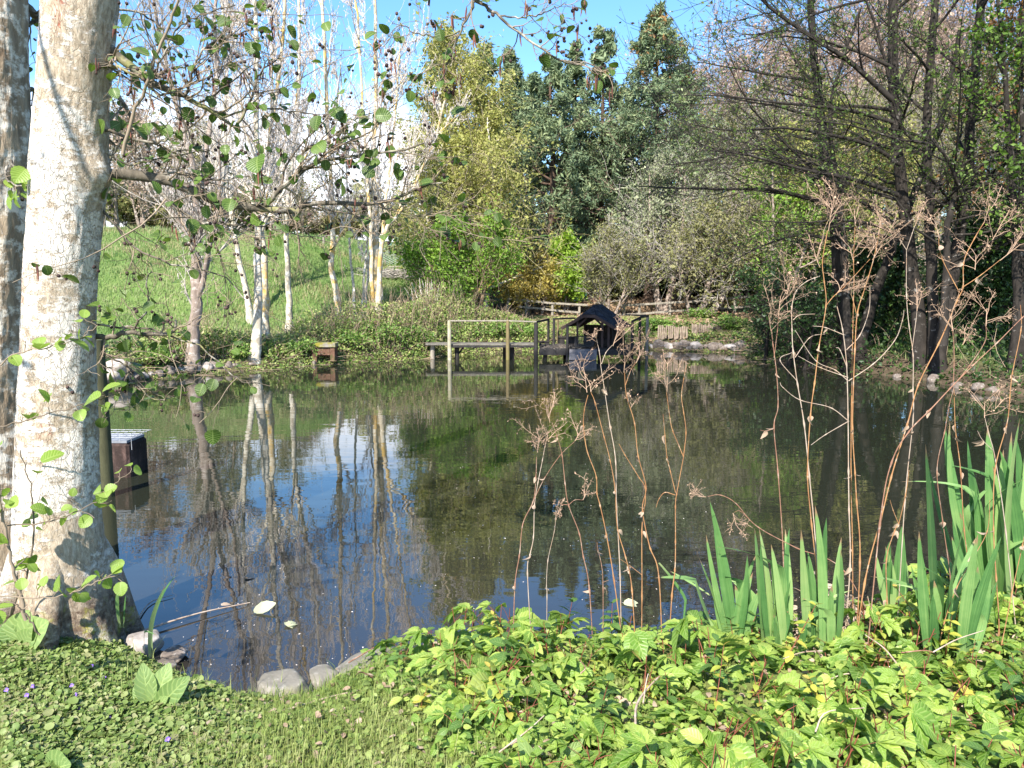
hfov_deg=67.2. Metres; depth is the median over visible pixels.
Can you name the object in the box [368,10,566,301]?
birch tree
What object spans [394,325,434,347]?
bramble bush
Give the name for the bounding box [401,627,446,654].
lobed leaf plant
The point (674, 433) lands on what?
dry stalk
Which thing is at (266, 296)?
bare tree
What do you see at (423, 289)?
dead cane tuft
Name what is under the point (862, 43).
bare tree
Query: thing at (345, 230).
hedge bush
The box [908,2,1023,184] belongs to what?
bare tree
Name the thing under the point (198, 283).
bare tree
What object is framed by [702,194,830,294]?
holly bush
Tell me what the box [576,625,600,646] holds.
lobed leaf plant
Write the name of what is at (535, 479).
dry stalk
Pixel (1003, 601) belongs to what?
lobed leaf plant
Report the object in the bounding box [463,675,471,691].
golden shoot
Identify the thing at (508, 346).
footbridge
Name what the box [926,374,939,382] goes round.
bank stone
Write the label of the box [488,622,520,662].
toothed weed
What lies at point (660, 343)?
bank stone
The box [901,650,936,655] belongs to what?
broken stalk
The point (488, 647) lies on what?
lobed leaf plant
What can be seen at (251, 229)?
hedge bush
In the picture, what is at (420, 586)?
floating debris
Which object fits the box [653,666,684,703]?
toothed weed
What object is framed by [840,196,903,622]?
dry stalk
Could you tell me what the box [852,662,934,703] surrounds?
lobed leaf plant
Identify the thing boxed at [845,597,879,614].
lobed leaf plant
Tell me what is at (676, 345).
bank stone
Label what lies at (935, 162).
tree
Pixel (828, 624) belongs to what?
iris clump
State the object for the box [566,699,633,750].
lobed leaf plant
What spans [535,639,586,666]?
lobed leaf plant
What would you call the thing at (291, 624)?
floating leaf
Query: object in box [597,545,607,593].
dry stalk
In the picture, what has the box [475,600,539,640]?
lobed leaf plant
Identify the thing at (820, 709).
lobed leaf plant
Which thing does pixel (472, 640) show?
toothed weed
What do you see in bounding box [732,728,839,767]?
lobed leaf plant
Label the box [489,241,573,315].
hazel bush
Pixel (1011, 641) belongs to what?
lobed leaf plant
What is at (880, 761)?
lobed leaf plant
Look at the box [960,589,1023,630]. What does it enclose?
lobed leaf plant
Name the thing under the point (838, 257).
alder tree
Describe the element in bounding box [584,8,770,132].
bare tree
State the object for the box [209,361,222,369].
bank stone
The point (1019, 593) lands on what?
toothed weed
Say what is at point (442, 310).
undergrowth
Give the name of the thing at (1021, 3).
tree
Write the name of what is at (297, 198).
hedge tree
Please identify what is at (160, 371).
bank stone
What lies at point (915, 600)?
lobed leaf plant
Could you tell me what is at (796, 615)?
lobed leaf plant
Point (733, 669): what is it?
lobed leaf plant
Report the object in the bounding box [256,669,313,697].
shore stone
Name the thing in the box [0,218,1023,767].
ground
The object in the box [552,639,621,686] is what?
lobed leaf plant
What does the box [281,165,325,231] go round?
hedge tree
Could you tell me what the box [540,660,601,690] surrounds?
lobed leaf plant
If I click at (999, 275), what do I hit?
holly bush
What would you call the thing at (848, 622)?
dead leaf heap
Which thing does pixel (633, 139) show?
spruce tree
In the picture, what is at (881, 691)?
lobed leaf plant
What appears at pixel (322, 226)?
hedge bush
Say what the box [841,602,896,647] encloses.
lobed leaf plant
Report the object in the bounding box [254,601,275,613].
floating leaf
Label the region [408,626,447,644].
lobed leaf plant
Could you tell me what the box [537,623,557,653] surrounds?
toothed weed
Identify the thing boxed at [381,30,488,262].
spruce tree
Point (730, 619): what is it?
toothed weed
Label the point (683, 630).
lobed leaf plant
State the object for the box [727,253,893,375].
holly bush
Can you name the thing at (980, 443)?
dry stalk
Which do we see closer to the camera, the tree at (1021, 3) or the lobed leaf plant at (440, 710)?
the lobed leaf plant at (440, 710)
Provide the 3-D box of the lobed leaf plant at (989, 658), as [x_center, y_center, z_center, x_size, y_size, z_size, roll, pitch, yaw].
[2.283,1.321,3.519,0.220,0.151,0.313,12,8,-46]
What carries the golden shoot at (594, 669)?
on the ground at (884, 370)
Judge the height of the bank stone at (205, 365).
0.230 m
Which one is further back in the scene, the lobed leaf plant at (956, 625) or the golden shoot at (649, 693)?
the lobed leaf plant at (956, 625)
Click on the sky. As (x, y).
(602, 12)
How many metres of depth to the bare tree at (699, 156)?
36.77 m
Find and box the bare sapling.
[323,43,433,319]
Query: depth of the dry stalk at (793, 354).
3.88 m
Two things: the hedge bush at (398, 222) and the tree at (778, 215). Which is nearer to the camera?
the tree at (778, 215)
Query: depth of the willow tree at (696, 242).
28.19 m
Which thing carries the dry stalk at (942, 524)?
on the ground at (884, 370)
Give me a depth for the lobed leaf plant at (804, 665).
3.53 m
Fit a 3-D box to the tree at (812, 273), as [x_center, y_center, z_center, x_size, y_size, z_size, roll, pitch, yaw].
[12.901,-6.747,26.552,9.112,9.071,6.406,3,8,24]
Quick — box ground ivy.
[0,634,271,767]
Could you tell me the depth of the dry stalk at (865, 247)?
3.86 m
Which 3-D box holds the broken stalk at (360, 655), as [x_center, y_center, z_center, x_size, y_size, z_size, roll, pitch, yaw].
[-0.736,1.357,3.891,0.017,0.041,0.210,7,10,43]
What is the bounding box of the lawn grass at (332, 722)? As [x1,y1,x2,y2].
[0,633,800,767]
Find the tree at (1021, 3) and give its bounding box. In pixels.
[911,0,1023,325]
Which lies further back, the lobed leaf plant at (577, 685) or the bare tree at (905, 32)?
the bare tree at (905, 32)
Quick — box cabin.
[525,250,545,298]
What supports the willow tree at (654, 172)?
on the ground at (884, 370)
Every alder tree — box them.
[0,0,230,576]
[0,0,624,650]
[388,0,962,370]
[562,0,950,366]
[736,0,1023,374]
[746,30,1023,366]
[774,0,1021,367]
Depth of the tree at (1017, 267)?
15.07 m
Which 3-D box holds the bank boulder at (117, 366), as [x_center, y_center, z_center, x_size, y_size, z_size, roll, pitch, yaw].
[-8.474,-0.307,16.520,0.657,0.477,0.541,-3,8,-23]
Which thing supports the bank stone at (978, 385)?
in the pond water
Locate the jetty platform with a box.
[539,344,636,359]
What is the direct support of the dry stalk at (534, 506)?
on the ground at (884, 370)
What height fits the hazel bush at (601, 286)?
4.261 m
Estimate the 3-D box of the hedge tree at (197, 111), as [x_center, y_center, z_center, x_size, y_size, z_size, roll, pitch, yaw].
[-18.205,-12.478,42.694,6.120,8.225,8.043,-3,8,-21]
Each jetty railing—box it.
[534,318,568,359]
[552,317,574,344]
[626,314,648,358]
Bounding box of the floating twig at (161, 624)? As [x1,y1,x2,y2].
[139,595,249,630]
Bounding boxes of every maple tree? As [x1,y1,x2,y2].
[543,223,595,313]
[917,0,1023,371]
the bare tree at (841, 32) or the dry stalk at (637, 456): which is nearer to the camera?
the dry stalk at (637, 456)
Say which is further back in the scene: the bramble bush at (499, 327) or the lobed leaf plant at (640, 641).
the bramble bush at (499, 327)
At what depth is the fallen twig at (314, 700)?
3.46 m
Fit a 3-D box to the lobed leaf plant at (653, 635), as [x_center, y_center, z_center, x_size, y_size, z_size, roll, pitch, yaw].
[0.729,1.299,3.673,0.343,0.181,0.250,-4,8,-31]
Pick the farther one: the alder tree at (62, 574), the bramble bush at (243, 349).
the bramble bush at (243, 349)
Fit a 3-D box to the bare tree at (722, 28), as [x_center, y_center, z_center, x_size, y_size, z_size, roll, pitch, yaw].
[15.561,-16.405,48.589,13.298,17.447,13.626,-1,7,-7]
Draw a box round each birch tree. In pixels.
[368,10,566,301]
[379,98,595,312]
[379,127,505,289]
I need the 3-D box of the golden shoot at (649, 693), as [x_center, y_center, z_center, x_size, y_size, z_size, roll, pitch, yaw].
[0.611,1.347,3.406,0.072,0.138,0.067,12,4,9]
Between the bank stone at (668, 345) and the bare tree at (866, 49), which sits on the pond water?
the bank stone at (668, 345)
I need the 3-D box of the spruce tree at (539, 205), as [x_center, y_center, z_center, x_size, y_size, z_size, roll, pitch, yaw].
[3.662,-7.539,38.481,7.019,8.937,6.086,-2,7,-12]
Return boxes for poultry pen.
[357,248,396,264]
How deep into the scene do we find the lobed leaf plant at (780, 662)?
3.69 m
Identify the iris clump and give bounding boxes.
[115,594,125,627]
[144,578,173,657]
[658,563,709,617]
[660,503,757,637]
[721,528,792,644]
[798,507,850,657]
[870,444,975,657]
[876,527,907,612]
[904,420,1023,604]
[956,535,1000,661]
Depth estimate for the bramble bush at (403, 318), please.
23.56 m
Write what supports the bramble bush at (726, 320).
on the ground at (884, 370)
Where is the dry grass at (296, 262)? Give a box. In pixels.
[101,224,478,335]
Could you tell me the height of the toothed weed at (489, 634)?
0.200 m
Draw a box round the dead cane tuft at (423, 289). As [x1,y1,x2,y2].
[404,278,439,301]
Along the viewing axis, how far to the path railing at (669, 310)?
29.29 m
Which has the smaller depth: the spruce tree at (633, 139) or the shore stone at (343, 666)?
the shore stone at (343, 666)
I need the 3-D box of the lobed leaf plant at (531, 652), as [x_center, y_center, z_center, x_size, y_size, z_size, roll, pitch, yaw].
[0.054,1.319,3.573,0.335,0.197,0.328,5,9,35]
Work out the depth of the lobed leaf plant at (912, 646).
3.69 m
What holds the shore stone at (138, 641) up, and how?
on the pond water
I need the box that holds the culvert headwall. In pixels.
[312,342,338,361]
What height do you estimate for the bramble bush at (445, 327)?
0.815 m
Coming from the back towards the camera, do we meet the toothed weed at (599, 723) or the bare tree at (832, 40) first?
the bare tree at (832, 40)
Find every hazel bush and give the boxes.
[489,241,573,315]
[561,206,670,313]
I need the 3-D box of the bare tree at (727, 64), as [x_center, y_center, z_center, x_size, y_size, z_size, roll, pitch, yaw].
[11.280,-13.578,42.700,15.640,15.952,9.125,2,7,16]
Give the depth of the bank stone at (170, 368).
17.60 m
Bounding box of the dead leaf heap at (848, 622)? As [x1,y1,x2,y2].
[758,572,880,656]
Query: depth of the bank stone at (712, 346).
24.58 m
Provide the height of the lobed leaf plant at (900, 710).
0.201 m
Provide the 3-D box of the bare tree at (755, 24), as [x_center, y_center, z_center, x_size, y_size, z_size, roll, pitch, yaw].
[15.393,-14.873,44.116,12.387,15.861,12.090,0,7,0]
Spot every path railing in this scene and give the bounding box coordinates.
[507,298,587,315]
[617,296,749,315]
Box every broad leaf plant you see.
[0,610,48,648]
[21,747,70,767]
[132,663,189,712]
[505,734,583,767]
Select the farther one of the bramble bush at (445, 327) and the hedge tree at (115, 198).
the hedge tree at (115, 198)
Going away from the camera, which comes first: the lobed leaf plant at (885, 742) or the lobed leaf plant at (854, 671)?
the lobed leaf plant at (885, 742)
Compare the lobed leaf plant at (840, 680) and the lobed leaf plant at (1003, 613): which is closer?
the lobed leaf plant at (840, 680)
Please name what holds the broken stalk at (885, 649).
on the lobed leaf plant at (896, 669)
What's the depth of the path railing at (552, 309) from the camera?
29.29 m
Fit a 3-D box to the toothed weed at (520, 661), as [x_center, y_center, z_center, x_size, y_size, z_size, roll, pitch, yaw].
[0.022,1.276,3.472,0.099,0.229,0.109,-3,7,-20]
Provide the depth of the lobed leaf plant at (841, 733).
2.87 m
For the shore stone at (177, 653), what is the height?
0.072 m
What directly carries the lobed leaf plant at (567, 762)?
on the ground at (884, 370)
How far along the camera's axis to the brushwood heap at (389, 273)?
29.78 m
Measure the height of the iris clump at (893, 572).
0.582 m
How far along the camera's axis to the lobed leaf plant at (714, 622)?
4.29 m
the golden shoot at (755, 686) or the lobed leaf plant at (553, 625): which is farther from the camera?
the lobed leaf plant at (553, 625)
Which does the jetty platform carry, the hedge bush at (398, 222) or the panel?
the panel
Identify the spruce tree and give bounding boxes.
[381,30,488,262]
[466,40,538,250]
[506,71,558,224]
[526,23,663,300]
[531,38,598,263]
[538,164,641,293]
[593,86,684,224]
[663,77,729,221]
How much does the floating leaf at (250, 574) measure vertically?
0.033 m
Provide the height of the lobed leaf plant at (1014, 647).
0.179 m
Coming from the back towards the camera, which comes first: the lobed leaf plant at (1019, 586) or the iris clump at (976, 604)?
the lobed leaf plant at (1019, 586)
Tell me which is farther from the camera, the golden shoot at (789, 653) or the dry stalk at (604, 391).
the dry stalk at (604, 391)
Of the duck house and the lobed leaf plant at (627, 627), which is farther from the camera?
the duck house
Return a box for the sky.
[29,0,1020,241]
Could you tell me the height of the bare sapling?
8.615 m
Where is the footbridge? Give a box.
[425,320,536,359]
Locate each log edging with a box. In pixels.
[657,325,687,339]
[691,323,723,335]
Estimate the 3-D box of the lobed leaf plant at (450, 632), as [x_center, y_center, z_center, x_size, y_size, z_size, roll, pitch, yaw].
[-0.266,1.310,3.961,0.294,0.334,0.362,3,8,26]
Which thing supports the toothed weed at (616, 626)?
on the ground at (884, 370)
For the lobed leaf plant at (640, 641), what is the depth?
3.56 m
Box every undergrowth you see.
[98,296,1023,395]
[105,270,809,379]
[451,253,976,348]
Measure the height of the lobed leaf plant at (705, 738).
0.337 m
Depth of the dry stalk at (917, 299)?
3.89 m
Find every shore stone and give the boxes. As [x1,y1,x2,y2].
[123,629,163,656]
[157,659,176,667]
[161,645,188,662]
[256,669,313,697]
[309,664,338,690]
[335,647,408,678]
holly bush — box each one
[379,187,530,280]
[478,200,538,292]
[604,220,672,298]
[636,231,729,298]
[662,269,781,295]
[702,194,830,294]
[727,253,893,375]
[781,244,851,284]
[793,226,940,344]
[917,185,1012,344]
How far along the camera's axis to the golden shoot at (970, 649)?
3.64 m
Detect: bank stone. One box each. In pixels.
[131,371,142,379]
[154,370,163,376]
[164,365,175,374]
[184,364,197,373]
[202,362,213,370]
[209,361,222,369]
[225,361,233,367]
[653,339,663,347]
[664,343,672,348]
[672,342,682,349]
[680,340,690,347]
[690,341,701,348]
[707,342,718,350]
[724,344,735,350]
[733,340,746,349]
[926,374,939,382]
[950,382,963,387]
[970,382,984,391]
[984,386,999,392]
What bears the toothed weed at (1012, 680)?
on the ground at (884, 370)
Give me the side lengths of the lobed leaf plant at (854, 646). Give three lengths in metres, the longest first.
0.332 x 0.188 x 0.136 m
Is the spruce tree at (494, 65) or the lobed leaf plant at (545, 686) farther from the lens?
the spruce tree at (494, 65)
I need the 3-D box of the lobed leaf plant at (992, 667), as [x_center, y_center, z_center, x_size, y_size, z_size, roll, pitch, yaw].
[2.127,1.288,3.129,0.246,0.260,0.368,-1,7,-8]
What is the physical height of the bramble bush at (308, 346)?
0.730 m
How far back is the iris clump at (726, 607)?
4.13 m
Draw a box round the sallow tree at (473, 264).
[389,191,535,312]
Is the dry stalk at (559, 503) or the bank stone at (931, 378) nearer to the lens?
the dry stalk at (559, 503)
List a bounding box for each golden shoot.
[412,683,432,715]
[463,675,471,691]
[484,661,515,719]
[491,610,503,650]
[590,660,600,683]
[641,671,656,698]
[705,641,731,727]
[746,662,767,737]
[769,734,779,750]
[778,601,821,672]
[802,674,824,703]
[859,632,876,652]
[872,611,893,666]
[893,584,919,620]
[897,666,912,707]
[909,586,948,636]
[939,611,961,658]
[945,659,975,699]
[965,638,980,659]
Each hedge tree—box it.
[103,97,170,226]
[109,76,189,226]
[130,97,291,230]
[146,84,222,224]
[213,134,350,231]
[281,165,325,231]
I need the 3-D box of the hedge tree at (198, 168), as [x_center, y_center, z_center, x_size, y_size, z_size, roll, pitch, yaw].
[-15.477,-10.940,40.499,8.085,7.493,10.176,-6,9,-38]
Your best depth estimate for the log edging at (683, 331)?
25.56 m
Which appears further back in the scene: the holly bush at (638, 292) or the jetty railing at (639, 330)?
the holly bush at (638, 292)
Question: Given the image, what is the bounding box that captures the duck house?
[561,304,630,347]
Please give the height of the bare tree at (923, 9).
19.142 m
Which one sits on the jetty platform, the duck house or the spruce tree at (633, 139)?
the duck house
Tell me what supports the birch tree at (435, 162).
on the ground at (884, 370)
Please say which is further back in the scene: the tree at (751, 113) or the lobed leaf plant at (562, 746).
the tree at (751, 113)
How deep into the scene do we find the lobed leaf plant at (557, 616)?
4.08 m
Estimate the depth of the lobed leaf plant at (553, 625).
4.27 m
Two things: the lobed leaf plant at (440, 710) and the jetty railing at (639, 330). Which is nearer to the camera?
the lobed leaf plant at (440, 710)
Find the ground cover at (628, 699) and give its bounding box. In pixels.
[98,581,1023,767]
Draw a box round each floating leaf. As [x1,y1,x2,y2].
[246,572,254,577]
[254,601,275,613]
[284,621,296,627]
[624,598,637,606]
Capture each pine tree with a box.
[489,48,668,304]
[496,44,549,201]
[562,0,730,302]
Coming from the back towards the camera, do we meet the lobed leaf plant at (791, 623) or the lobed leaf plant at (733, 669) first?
the lobed leaf plant at (791, 623)
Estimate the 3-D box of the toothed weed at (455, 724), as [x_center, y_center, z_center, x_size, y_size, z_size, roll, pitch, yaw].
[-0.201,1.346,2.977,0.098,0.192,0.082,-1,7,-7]
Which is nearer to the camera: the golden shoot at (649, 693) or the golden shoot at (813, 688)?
the golden shoot at (813, 688)
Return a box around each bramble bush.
[133,341,182,364]
[218,340,251,359]
[261,335,293,353]
[278,336,323,358]
[307,325,341,341]
[325,327,375,350]
[352,316,406,345]
[384,309,422,324]
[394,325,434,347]
[419,320,457,338]
[451,321,491,339]
[478,318,522,338]
[510,322,546,338]
[634,315,662,331]
[653,316,677,330]
[682,305,718,317]
[708,312,747,330]
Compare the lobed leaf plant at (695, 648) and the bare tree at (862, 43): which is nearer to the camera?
the lobed leaf plant at (695, 648)
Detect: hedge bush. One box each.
[105,153,175,227]
[106,180,191,228]
[113,160,252,228]
[128,217,177,228]
[229,186,291,230]
[254,199,339,233]
[299,195,353,237]
[305,191,391,238]
[312,177,419,242]
[379,198,423,239]
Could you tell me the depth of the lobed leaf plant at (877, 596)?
4.60 m
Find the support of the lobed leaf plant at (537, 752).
on the ground at (884, 370)
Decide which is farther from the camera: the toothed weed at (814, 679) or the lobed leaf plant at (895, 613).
the lobed leaf plant at (895, 613)
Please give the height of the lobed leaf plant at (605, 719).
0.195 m
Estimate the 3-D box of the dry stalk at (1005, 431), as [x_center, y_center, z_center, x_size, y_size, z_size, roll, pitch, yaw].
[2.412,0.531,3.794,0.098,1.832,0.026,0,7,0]
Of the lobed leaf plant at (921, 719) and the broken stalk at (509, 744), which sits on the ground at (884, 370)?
the lobed leaf plant at (921, 719)
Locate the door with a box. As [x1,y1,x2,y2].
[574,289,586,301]
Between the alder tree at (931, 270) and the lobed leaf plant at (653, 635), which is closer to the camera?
the lobed leaf plant at (653, 635)
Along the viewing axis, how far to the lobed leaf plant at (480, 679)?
3.28 m
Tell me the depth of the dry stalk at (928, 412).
3.67 m
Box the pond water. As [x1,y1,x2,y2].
[102,350,1023,692]
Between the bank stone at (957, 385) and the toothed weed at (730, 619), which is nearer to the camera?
the toothed weed at (730, 619)
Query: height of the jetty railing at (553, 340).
0.930 m
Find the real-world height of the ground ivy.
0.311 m
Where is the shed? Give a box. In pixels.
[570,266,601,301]
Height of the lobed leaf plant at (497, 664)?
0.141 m
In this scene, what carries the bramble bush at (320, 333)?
on the ground at (884, 370)
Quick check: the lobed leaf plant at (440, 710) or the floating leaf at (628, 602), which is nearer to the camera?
the lobed leaf plant at (440, 710)
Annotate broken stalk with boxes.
[348,647,373,662]
[499,715,543,752]
[642,675,647,703]
[783,650,822,658]
[815,707,863,731]
[866,635,899,667]
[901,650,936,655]
[932,630,982,652]
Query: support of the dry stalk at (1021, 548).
on the ground at (884, 370)
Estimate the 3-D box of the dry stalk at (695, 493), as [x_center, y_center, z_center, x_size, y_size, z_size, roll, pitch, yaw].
[1.416,0.932,3.966,1.061,0.896,0.215,0,7,0]
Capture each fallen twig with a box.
[275,690,357,713]
[634,675,659,723]
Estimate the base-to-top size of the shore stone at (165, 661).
0.057 m
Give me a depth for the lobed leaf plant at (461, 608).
4.22 m
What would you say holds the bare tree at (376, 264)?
on the ground at (884, 370)
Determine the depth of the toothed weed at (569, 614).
4.10 m
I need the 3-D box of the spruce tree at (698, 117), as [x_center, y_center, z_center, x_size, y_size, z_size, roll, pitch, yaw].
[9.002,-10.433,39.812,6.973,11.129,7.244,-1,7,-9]
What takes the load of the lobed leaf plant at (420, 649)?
on the ground at (884, 370)
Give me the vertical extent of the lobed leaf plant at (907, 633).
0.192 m
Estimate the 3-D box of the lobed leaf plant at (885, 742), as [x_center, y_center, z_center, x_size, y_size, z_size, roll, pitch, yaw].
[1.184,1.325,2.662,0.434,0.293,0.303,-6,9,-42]
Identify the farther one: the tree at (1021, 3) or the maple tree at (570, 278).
the maple tree at (570, 278)
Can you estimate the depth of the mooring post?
7.37 m
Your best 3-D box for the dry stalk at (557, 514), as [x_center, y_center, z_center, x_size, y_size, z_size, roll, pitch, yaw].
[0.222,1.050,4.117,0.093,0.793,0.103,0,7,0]
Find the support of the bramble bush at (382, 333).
on the ground at (884, 370)
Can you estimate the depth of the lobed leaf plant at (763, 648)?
3.38 m
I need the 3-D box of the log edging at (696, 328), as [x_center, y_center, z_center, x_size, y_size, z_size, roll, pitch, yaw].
[6.577,-1.798,25.774,1.142,0.486,0.136,0,7,0]
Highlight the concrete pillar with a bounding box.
[111,429,148,477]
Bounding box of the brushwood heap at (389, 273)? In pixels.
[344,265,435,278]
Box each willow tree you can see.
[600,57,803,314]
[620,176,796,316]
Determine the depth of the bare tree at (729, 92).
40.06 m
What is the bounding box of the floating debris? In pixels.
[156,464,799,664]
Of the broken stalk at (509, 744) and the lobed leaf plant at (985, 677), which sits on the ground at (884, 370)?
the lobed leaf plant at (985, 677)
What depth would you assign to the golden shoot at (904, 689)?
3.08 m
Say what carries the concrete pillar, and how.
in the pond water
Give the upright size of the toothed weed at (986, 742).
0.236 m
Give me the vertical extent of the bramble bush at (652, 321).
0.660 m
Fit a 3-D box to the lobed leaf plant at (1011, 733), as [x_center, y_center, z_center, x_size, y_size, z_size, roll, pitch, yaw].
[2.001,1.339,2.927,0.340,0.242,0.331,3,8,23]
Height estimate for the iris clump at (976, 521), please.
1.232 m
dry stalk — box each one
[507,408,600,631]
[517,388,595,636]
[522,404,571,627]
[545,507,561,631]
[565,347,625,631]
[577,364,634,631]
[582,311,646,628]
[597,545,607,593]
[609,307,661,640]
[619,444,645,629]
[648,347,688,645]
[687,479,874,626]
[760,246,816,566]
[780,276,822,561]
[780,304,903,628]
[781,172,927,588]
[827,181,881,607]
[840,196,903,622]
[858,179,1023,624]
[867,274,1023,643]
[869,192,959,615]
[882,472,908,641]
[934,388,953,578]
[939,504,989,642]
[952,395,966,552]
[955,377,1023,637]
[991,305,1021,643]
[999,538,1023,654]
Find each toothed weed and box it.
[379,638,395,661]
[387,645,407,669]
[421,627,435,645]
[448,704,471,739]
[463,634,486,664]
[482,624,495,650]
[484,688,501,703]
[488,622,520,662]
[503,640,529,670]
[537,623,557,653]
[553,598,579,633]
[581,672,619,733]
[600,599,620,633]
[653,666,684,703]
[696,611,708,625]
[698,633,727,689]
[722,616,745,646]
[745,611,763,643]
[799,677,819,707]
[861,615,873,643]
[961,731,1008,767]
[994,659,1023,712]
[1001,646,1022,691]
[1003,582,1023,609]
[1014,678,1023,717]
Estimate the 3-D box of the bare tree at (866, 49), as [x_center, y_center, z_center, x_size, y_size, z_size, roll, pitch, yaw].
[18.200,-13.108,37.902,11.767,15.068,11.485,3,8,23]
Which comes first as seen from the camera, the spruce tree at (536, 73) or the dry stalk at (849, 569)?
the dry stalk at (849, 569)
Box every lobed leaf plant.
[372,637,433,661]
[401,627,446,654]
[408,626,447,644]
[408,636,474,670]
[411,651,495,721]
[423,685,488,758]
[439,607,496,655]
[442,602,507,636]
[462,636,556,701]
[467,646,538,675]
[470,625,527,656]
[470,700,523,748]
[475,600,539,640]
[478,748,542,767]
[478,749,556,767]
[492,669,561,712]
[493,647,564,675]
[502,750,607,767]
[506,685,551,752]
[508,615,564,642]
[509,617,572,663]
[511,627,554,651]
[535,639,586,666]
[538,610,589,648]
[539,731,619,767]
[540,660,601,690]
[543,676,617,723]
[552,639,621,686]
[557,716,616,755]
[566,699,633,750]
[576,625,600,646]
[590,630,656,670]
[599,615,633,632]
[609,723,702,767]
[612,648,688,701]
[638,716,712,758]
[644,631,702,678]
[648,744,706,767]
[650,695,737,730]
[653,644,709,691]
[660,614,746,671]
[667,633,736,663]
[672,709,779,767]
[676,704,774,747]
[677,743,750,767]
[678,619,707,638]
[685,610,711,638]
[700,619,750,644]
[718,636,778,682]
[721,642,809,714]
[727,743,790,767]
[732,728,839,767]
[747,636,784,660]
[749,620,796,644]
[760,680,819,720]
[763,639,798,670]
[768,694,817,767]
[773,607,799,634]
[793,704,916,767]
[795,653,876,669]
[799,713,862,765]
[800,661,842,691]
[804,635,877,664]
[810,659,901,734]
[810,681,876,725]
[820,677,886,703]
[825,698,941,757]
[828,644,905,681]
[834,596,903,648]
[840,639,896,666]
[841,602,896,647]
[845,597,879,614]
[848,598,903,630]
[848,728,940,767]
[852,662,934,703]
[864,618,919,646]
[866,593,912,606]
[872,695,948,748]
[874,652,951,689]
[877,602,906,614]
[877,604,957,668]
[902,588,959,628]
[906,602,996,628]
[908,556,955,591]
[910,670,1004,722]
[911,714,974,767]
[918,650,967,680]
[925,743,965,767]
[938,710,1023,765]
[948,651,1006,686]
[954,604,988,629]
[956,631,1021,657]
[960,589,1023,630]
[960,674,1023,695]
[962,729,1023,767]
[977,652,1023,677]
[980,659,1023,707]
[984,700,1023,767]
[992,596,1023,619]
[1000,641,1023,656]
[1015,580,1023,607]
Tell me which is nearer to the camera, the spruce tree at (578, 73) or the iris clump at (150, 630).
the iris clump at (150, 630)
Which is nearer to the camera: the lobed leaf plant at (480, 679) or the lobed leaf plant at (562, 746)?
the lobed leaf plant at (562, 746)
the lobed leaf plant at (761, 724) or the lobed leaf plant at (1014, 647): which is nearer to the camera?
the lobed leaf plant at (761, 724)
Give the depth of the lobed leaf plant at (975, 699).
3.17 m
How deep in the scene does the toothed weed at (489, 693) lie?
3.10 m
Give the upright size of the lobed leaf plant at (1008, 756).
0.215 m
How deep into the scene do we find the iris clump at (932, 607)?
3.74 m
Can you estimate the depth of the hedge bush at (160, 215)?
57.06 m
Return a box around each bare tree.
[112,0,289,370]
[161,0,330,363]
[173,0,252,324]
[216,0,375,337]
[228,0,321,330]
[270,0,476,323]
[287,0,371,321]
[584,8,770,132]
[608,0,830,200]
[617,109,883,310]
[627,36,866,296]
[639,60,938,285]
[639,99,805,293]
[654,0,790,197]
[669,20,803,201]
[692,0,913,178]
[695,7,855,208]
[697,0,955,136]
[716,0,1017,228]
[734,0,921,97]
[753,0,1002,241]
[758,48,1014,289]
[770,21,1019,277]
[777,0,972,242]
[805,4,993,291]
[830,0,1017,239]
[835,0,1012,266]
[843,0,969,107]
[861,0,1023,172]
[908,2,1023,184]
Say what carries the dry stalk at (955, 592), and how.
on the ground at (884, 370)
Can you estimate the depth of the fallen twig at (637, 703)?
3.18 m
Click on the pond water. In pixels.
(350, 508)
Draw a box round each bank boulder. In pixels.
[106,359,132,374]
[107,368,123,383]
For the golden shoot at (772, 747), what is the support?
on the ground at (884, 370)
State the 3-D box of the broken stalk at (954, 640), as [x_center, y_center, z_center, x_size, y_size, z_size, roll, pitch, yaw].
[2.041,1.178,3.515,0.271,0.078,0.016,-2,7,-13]
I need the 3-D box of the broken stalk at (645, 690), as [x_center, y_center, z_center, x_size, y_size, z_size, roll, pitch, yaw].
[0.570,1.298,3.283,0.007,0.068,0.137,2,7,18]
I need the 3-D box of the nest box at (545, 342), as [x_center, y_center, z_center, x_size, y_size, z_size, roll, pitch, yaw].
[0.945,-1.188,22.726,0.320,0.153,0.284,0,7,0]
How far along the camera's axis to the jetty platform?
21.89 m
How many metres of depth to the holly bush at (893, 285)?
20.58 m
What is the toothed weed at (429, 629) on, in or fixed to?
on the ground at (884, 370)
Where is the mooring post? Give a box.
[96,340,114,497]
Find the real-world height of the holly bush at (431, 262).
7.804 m
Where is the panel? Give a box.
[574,336,594,346]
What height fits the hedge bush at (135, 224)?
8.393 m
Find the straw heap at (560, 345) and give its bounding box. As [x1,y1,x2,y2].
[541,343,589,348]

